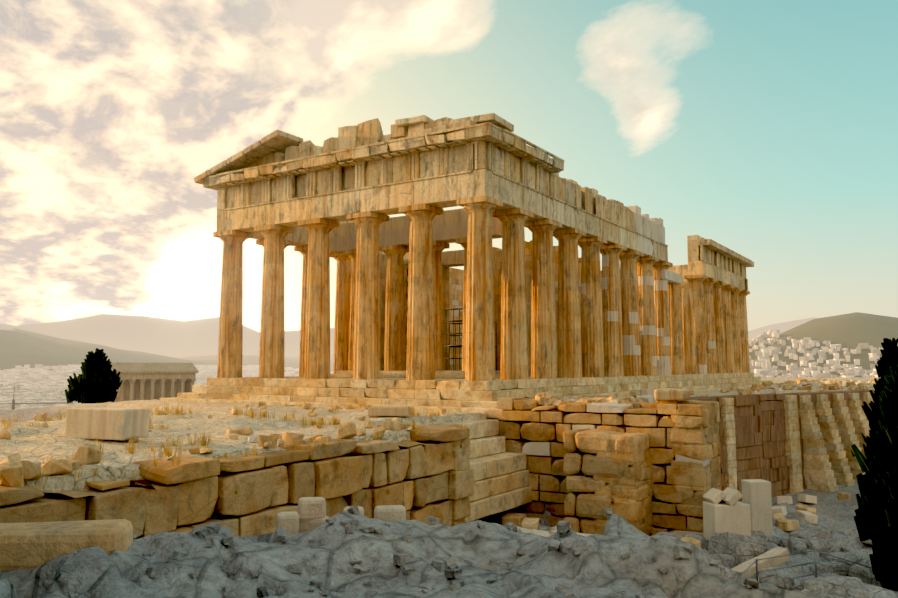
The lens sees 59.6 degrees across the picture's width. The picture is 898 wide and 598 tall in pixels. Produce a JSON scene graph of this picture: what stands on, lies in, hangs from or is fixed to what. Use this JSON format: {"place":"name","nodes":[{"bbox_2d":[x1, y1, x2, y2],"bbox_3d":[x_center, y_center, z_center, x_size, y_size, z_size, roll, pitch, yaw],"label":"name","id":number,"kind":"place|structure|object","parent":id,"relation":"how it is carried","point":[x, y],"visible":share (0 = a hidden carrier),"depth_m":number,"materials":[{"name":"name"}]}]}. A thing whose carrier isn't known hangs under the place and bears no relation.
{"place":"outdoors","nodes":[
{"label":"outdoors","id":0,"kind":"place"},
{"bbox_2d":[0,377,897,597],"bbox_3d":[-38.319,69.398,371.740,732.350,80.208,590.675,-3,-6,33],"label":"terrain","id":1,"kind":"structure","parent":0,"point":[598,566],"depth_m":6.57,"materials":[{"name":"grey stone"}]},
{"bbox_2d":[0,387,72,409],"bbox_3d":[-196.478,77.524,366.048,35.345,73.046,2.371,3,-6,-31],"label":"railing","id":2,"kind":"object","parent":1,"relation":"on","point":[13,403],"visible":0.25,"depth_m":366.56,"materials":[{"name":"silver metal"}]},
{"bbox_2d":[65,348,122,403],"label":"bush","id":3,"kind":"object","parent":1,"relation":"on","point":[91,383],"depth_m":70.24,"materials":[{"name":"green plant"}]},
{"bbox_2d":[111,363,198,401],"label":"temple","id":4,"kind":"structure","parent":1,"relation":"on","point":[147,381],"depth_m":145.60,"materials":[{"name":"stone"}]},
{"bbox_2d":[0,397,720,538],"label":"terrace walls","id":5,"kind":"structure","parent":1,"relation":"on","point":[621,459],"depth_m":30.03,"materials":[{"name":"stone"}]},
{"bbox_2d":[0,398,721,597],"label":"dry grass","id":6,"kind":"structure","parent":1,"relation":"on","point":[168,450],"depth_m":28.54,"materials":[{"name":"yellow plant"}]},
{"bbox_2d":[0,378,877,577],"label":"rubble blocks","id":7,"kind":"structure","parent":1,"relation":"on","point":[28,545],"depth_m":25.07,"materials":[{"name":"stone"}]},
{"bbox_2d":[0,501,897,597],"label":"slope boulders","id":8,"kind":"object","parent":1,"relation":"on","point":[728,550],"visible":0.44,"depth_m":24.76,"materials":[{"name":"grey stone"}]},
{"bbox_2d":[160,370,762,418],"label":"temple steps","id":9,"kind":"structure","parent":1,"relation":"on","point":[452,390],"depth_m":51.63,"materials":[{"name":"beige stone"}]},
{"bbox_2d":[331,208,688,370],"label":"temple cella","id":10,"kind":"structure","parent":9,"relation":"on","point":[449,226],"depth_m":64.36,"materials":[{"name":"beige stone"}]},
{"bbox_2d":[213,195,749,380],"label":"columns","id":11,"kind":"structure","parent":1,"relation":"on","point":[636,319],"depth_m":56.81,"materials":[{"name":"beige stone"}]},
{"bbox_2d":[194,113,753,290],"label":"entablature","id":12,"kind":"structure","parent":11,"relation":"on","point":[278,177],"depth_m":52.99,"materials":[{"name":"beige stone"}]},
{"bbox_2d":[422,419,592,536],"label":"stone steps","id":13,"kind":"structure","parent":1,"relation":"on","point":[501,479],"depth_m":37.80,"materials":[{"name":"stone"}]},
{"bbox_2d":[582,389,700,548],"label":"stone blocks","id":14,"kind":"structure","parent":1,"relation":"on","point":[697,542],"depth_m":46.06,"materials":[{"name":"stone"}]},
{"bbox_2d":[654,389,874,501],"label":"buttress wall","id":15,"kind":"structure","parent":1,"relation":"on","point":[760,429],"depth_m":64.65,"materials":[{"name":"stone"}]},
{"bbox_2d":[721,392,873,493],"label":"buttresses","id":16,"kind":"structure","parent":1,"relation":"on","point":[830,460],"depth_m":68.11,"materials":[{"name":"stone"}]},
{"bbox_2d":[742,549,874,584],"bbox_3d":[12.540,9.928,26.847,15.430,2.380,1.960,4,-6,-39],"label":"path railing","id":17,"kind":"object","parent":1,"relation":"on","point":[815,562],"visible":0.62,"depth_m":27.35,"materials":[{"name":"silver metal"}]},
{"bbox_2d":[851,364,897,590],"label":"cypress","id":18,"kind":"object","parent":1,"relation":"on","point":[876,518],"visible":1,"depth_m":28.53,"materials":[{"name":"plant"}]},
{"bbox_2d":[851,338,897,458],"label":"cypress","id":19,"kind":"object","parent":1,"relation":"on","point":[889,351],"visible":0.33,"depth_m":62.01,"materials":[{"name":"plant"}]},
{"bbox_2d":[0,312,897,389],"bbox_3d":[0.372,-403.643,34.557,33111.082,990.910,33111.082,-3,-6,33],"label":"hills","id":20,"kind":"structure","parent":0,"point":[129,339],"depth_m":4914.91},
{"bbox_2d":[0,329,897,409],"bbox_3d":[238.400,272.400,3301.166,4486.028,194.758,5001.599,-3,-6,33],"label":"city buildings","id":21,"kind":"structure","parent":20,"relation":"on","point":[44,380],"depth_m":1937.20,"materials":[{"name":"white"}]},
{"bbox_2d":[0,0,897,331],"label":"sky","id":22,"kind":"structure","parent":0,"point":[766,131],"materials":[{"name":"blue"}]},
{"bbox_2d":[405,308,496,370],"bbox_3d":[-0.704,3.329,63.590,9.154,4.923,3.030,-2,-5,22],"label":"scaffolding","id":23,"kind":"object","parent":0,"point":[455,335],"visible":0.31,"depth_m":62.81,"materials":[{"name":"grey metal"}]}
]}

